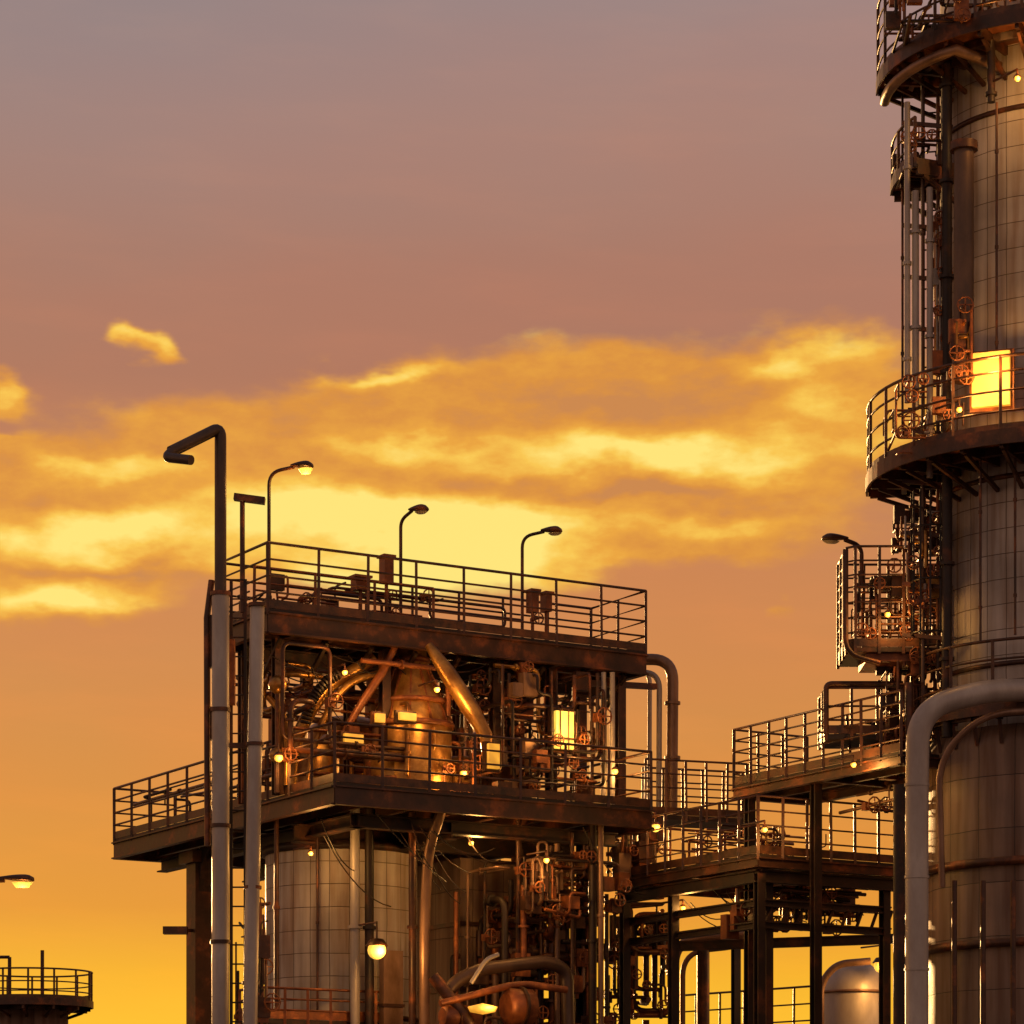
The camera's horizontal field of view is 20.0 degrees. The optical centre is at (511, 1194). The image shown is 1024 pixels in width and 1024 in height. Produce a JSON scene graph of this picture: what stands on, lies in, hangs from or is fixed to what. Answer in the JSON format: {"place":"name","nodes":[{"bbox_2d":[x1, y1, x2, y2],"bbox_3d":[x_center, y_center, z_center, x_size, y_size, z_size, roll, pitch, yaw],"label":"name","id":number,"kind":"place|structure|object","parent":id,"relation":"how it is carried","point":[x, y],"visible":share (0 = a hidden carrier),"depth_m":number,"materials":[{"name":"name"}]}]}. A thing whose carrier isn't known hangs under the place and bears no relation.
{"place":"outdoors","nodes":[
{"label":"outdoors","id":0,"kind":"place"},
{"bbox_2d":[0,950,93,1023],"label":"refinery tower","id":1,"kind":"structure","parent":0,"point":[41,1008],"depth_m":69.18,"materials":[{"name":"metal"}]},
{"bbox_2d":[0,0,939,1023],"label":"sky","id":2,"kind":"structure","parent":0,"point":[623,277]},
{"bbox_2d":[843,549,880,665],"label":"pipe","id":3,"kind":"structure","parent":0,"point":[853,654],"depth_m":44.56,"materials":[{"name":"grey metal"}]},
{"bbox_2d":[838,576,941,666],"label":"basket platform","id":4,"kind":"structure","parent":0,"point":[849,661],"depth_m":44.67,"materials":[{"name":"brown metal"}]},
{"bbox_2d":[853,179,935,675],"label":"instrument boxes","id":5,"kind":"object","parent":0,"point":[880,670],"visible":0.25,"depth_m":45.13,"materials":[{"name":"metal"}]},
{"label":"ground","id":6,"kind":"structure","parent":0,"visible":0},
{"bbox_2d":[0,874,33,887],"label":"street lamp","id":7,"kind":"object","parent":6,"relation":"on","point":[26,880],"visible":1,"depth_m":44.94,"materials":[{"name":"metal"}]},
{"bbox_2d":[163,424,246,1023],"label":"vent pipe","id":8,"kind":"object","parent":6,"relation":"on","point":[220,656],"visible":0.91,"depth_m":44.81,"materials":[{"name":"metal"}]},
{"bbox_2d":[229,601,280,1023],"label":"riser pipe","id":9,"kind":"object","parent":8,"relation":"attached to","point":[256,1009],"visible":1,"depth_m":44.66,"materials":[{"name":"metal"}]},
{"bbox_2d":[111,493,679,1023],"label":"process unit","id":10,"kind":"object","parent":6,"relation":"on","point":[403,815],"visible":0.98,"depth_m":47.78,"materials":[{"name":"metal"}]},
{"bbox_2d":[267,461,313,608],"bbox_3d":[-3.589,-10.480,46.206,0.912,2.341,0.302,0,0,18],"label":"street lamp","id":11,"kind":"object","parent":10,"relation":"on","point":[305,467],"visible":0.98,"depth_m":46.27,"materials":[{"name":"metal"}]},
{"bbox_2d":[399,504,428,612],"bbox_3d":[-1.683,-10.355,48.091,0.729,2.090,0.332,0,0,33],"label":"street lamp","id":12,"kind":"object","parent":10,"relation":"on","point":[419,509],"visible":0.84,"depth_m":48.17,"materials":[{"name":"metal"}]},
{"bbox_2d":[521,526,561,628],"bbox_3d":[0.446,-10.382,49.854,0.878,2.145,0.306,0,0,20],"label":"street lamp","id":13,"kind":"object","parent":10,"relation":"on","point":[554,530],"visible":0.8,"depth_m":49.92,"materials":[{"name":"metal"}]},
{"bbox_2d":[524,681,940,1023],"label":"elevated walkway","id":14,"kind":"structure","parent":6,"relation":"on","point":[755,874],"depth_m":47.09,"materials":[{"name":"metal"}]},
{"bbox_2d":[864,47,985,704],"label":"instrument boxes","id":15,"kind":"object","parent":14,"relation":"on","point":[898,512],"visible":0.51,"depth_m":44.75,"materials":[{"name":"metal"}]},
{"bbox_2d":[868,22,1023,488],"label":"ring platform","id":16,"kind":"structure","parent":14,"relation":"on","point":[965,38],"depth_m":43.41,"materials":[{"name":"metal"}]},
{"bbox_2d":[911,76,941,676],"bbox_3d":[6.392,-12.918,44.223,0.621,9.953,0.655,0,0,0],"label":"ladder","id":17,"kind":"object","parent":16,"relation":"on","point":[930,525],"visible":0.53,"depth_m":43.97,"materials":[{"name":"metal"}]},
{"bbox_2d":[865,8,1023,727],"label":"platform fascia","id":18,"kind":"structure","parent":16,"relation":"attached to","point":[967,440],"depth_m":43.16,"materials":[{"name":"metal"}]},
{"bbox_2d":[903,101,934,478],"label":"flank pipes","id":19,"kind":"object","parent":18,"relation":"attached to","point":[915,233],"visible":0.97,"depth_m":43.86,"materials":[{"name":"metal"}]},
{"bbox_2d":[920,88,925,682],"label":"flank pipes","id":20,"kind":"object","parent":18,"relation":"attached to","point":[923,233],"visible":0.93,"depth_m":44.27,"materials":[{"name":"metal"}]},
{"bbox_2d":[902,120,952,640],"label":"pipe brackets","id":21,"kind":"object","parent":18,"relation":"attached to","point":[924,329],"visible":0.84,"depth_m":44.26,"materials":[{"name":"metal"}]},
{"bbox_2d":[870,23,1023,753],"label":"platform brackets","id":22,"kind":"object","parent":18,"relation":"attached to","point":[886,485],"visible":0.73,"depth_m":44.04,"materials":[{"name":"metal"}]},
{"bbox_2d":[880,44,1002,106],"bbox_3d":[6.255,-16.960,44.059,0.877,0.278,2.407,0,0,-40],"label":"curved pipe","id":23,"kind":"object","parent":22,"relation":"on","point":[896,81],"visible":1,"depth_m":43.44,"materials":[{"name":"grey metal"}]},
{"bbox_2d":[901,88,1016,682],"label":"flank pipes","id":24,"kind":"object","parent":18,"relation":"attached to","point":[937,633],"visible":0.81,"depth_m":43.19,"materials":[{"name":"metal"}]},
{"bbox_2d":[939,39,996,737],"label":"flank pipes","id":25,"kind":"object","parent":18,"relation":"attached to","point":[946,276],"visible":0.88,"depth_m":43.83,"materials":[{"name":"metal"}]},
{"bbox_2d":[866,0,1023,703],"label":"platform railing","id":26,"kind":"object","parent":16,"relation":"on","point":[953,418],"visible":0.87,"depth_m":43.39,"materials":[{"name":"metal"}]},
{"bbox_2d":[892,0,1000,552],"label":"instrument piping","id":27,"kind":"object","parent":16,"relation":"on","point":[923,15],"visible":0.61,"depth_m":43.47,"materials":[{"name":"brown metal"}]},
{"bbox_2d":[905,682,1015,1023],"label":"pipes","id":28,"kind":"object","parent":14,"relation":"attached to","point":[908,701],"visible":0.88,"depth_m":42.57,"materials":[{"name":"metal"}]},
{"bbox_2d":[609,902,892,1023],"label":"pipe rack","id":29,"kind":"object","parent":6,"relation":"on","point":[702,948],"visible":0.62,"depth_m":51.95,"materials":[{"name":"metal"}]},
{"bbox_2d":[822,945,878,1023],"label":"pressure vessel","id":30,"kind":"object","parent":6,"relation":"on","point":[850,991],"visible":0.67,"depth_m":55.44,"materials":[{"name":"silver metal"}]},
{"bbox_2d":[905,679,1023,1023],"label":"transfer pipe","id":31,"kind":"object","parent":6,"relation":"on","point":[930,712],"visible":1,"depth_m":42.07,"materials":[{"name":"grey metal"}]},
{"bbox_2d":[893,784,904,1023],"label":"pipes","id":32,"kind":"object","parent":31,"relation":"attached to","point":[898,903],"visible":0.78,"depth_m":43.51,"materials":[{"name":"metal"}]},
{"bbox_2d":[904,782,929,970],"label":"transfer flanges","id":33,"kind":"object","parent":31,"relation":"attached to","point":[917,875],"visible":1,"depth_m":42.05,"materials":[{"name":"grey metal"}]},
{"bbox_2d":[936,708,1023,887],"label":"transfer pipe","id":34,"kind":"object","parent":31,"relation":"attached to","point":[961,735],"visible":1,"depth_m":42.87,"materials":[{"name":"metal"}]},
{"bbox_2d":[929,723,1023,1023],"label":"shell","id":35,"kind":"object","parent":6,"relation":"on","point":[983,796],"visible":0.73,"depth_m":43.62},
{"bbox_2d":[857,0,1016,737],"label":"instrument boxes","id":36,"kind":"object","parent":35,"relation":"on","point":[962,12],"visible":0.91,"depth_m":43.87,"materials":[{"name":"brown metal"}]},
{"bbox_2d":[853,0,972,744],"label":"instrument piping","id":37,"kind":"object","parent":36,"relation":"attached to","point":[970,350],"visible":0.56,"depth_m":44.12,"materials":[{"name":"brown metal"}]},
{"bbox_2d":[858,653,941,672],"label":"basket platform","id":38,"kind":"structure","parent":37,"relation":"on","point":[889,659],"depth_m":44.72,"materials":[{"name":"metal"}]},
{"bbox_2d":[836,545,941,668],"bbox_3d":[5.957,-9.151,45.249,1.646,1.668,1.346,0,0,0],"label":"basket railing","id":39,"kind":"object","parent":38,"relation":"on","point":[879,642],"visible":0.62,"depth_m":44.59,"materials":[{"name":"metal"}]},
{"bbox_2d":[821,533,868,588],"bbox_3d":[5.234,-9.927,45.422,0.820,0.797,0.301,0,0,-18],"label":"street lamp","id":40,"kind":"object","parent":39,"relation":"on","point":[830,538],"visible":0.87,"depth_m":45.39,"materials":[{"name":"metal"}]},
{"bbox_2d":[972,350,1010,408],"bbox_3d":[7.103,-12.081,43.000,0.560,0.800,0.100,0,0,18],"label":"floodlight lens","id":41,"kind":"object","parent":37,"relation":"attached to","point":[987,382],"visible":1,"depth_m":42.95,"materials":[{"name":"yellow glass"}]},
{"bbox_2d":[904,209,941,613],"bbox_3d":[6.329,-11.922,44.285,0.422,6.114,0.791,0,0,-43],"label":"instrument piping","id":42,"kind":"object","parent":36,"relation":"attached to","point":[940,331],"visible":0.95,"depth_m":44.01,"materials":[{"name":"brown metal"}]},
{"bbox_2d":[859,0,993,714],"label":"instrument piping","id":43,"kind":"object","parent":36,"relation":"attached to","point":[928,21],"visible":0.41,"depth_m":43.50,"materials":[{"name":"brown metal"}]},
{"bbox_2d":[851,0,1005,737],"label":"instrument piping","id":44,"kind":"object","parent":36,"relation":"attached to","point":[916,689],"visible":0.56,"depth_m":44.70,"materials":[{"name":"metal"}]},
{"bbox_2d":[885,11,941,522],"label":"instrument boxes","id":45,"kind":"object","parent":44,"relation":"attached to","point":[892,21],"visible":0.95,"depth_m":43.09,"materials":[{"name":"metal"}]},
{"bbox_2d":[892,214,969,593],"bbox_3d":[6.242,-12.023,43.919,0.885,5.798,1.882,0,0,-9],"label":"instrument piping","id":46,"kind":"object","parent":36,"relation":"attached to","point":[967,337],"visible":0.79,"depth_m":44.04,"materials":[{"name":"gold metal"}]},
{"bbox_2d":[933,268,941,301],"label":"instrument boxes","id":47,"kind":"object","parent":36,"relation":"attached to","point":[935,278],"visible":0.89,"depth_m":43.99,"materials":[{"name":"grey metal"}]},
{"bbox_2d":[925,355,953,598],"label":"instrument boxes","id":48,"kind":"object","parent":36,"relation":"attached to","point":[934,593],"visible":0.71,"depth_m":44.37,"materials":[{"name":"gold metal"}]},
{"bbox_2d":[929,855,1023,954],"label":"bands","id":49,"kind":"object","parent":35,"relation":"attached to","point":[973,863],"visible":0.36,"depth_m":43.53,"materials":[{"name":"metal"}]},
{"bbox_2d":[940,0,1023,730],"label":"shell","id":50,"kind":"object","parent":35,"relation":"on","point":[997,564],"visible":0.43,"depth_m":43.69},
{"bbox_2d":[862,9,1020,613],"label":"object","id":51,"kind":"structure","parent":50,"relation":"attached to","point":[981,410],"depth_m":42.98,"materials":[{"name":"metal"}]},
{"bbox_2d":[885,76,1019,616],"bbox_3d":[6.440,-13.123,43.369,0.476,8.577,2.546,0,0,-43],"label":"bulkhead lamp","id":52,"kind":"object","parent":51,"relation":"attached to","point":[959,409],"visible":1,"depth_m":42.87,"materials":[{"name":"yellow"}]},
{"bbox_2d":[954,147,973,384],"bbox_3d":[6.745,-13.907,43.300,0.300,3.566,0.300,0,0,0],"label":"riser duct","id":53,"kind":"object","parent":50,"relation":"attached to","point":[963,221],"visible":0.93,"depth_m":43.17,"materials":[{"name":"grey metal"}]},
{"bbox_2d":[950,138,977,153],"bbox_3d":[6.745,-15.640,43.300,0.420,0.120,0.420,0,0,0],"label":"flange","id":54,"kind":"object","parent":53,"relation":"attached to","point":[963,142],"visible":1,"depth_m":43.13,"materials":[{"name":"metal"}]},
{"bbox_2d":[938,103,1023,686],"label":"shell bands","id":55,"kind":"object","parent":50,"relation":"attached to","point":[1006,475],"visible":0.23,"depth_m":43.73,"materials":[{"name":"metal"}]}
]}

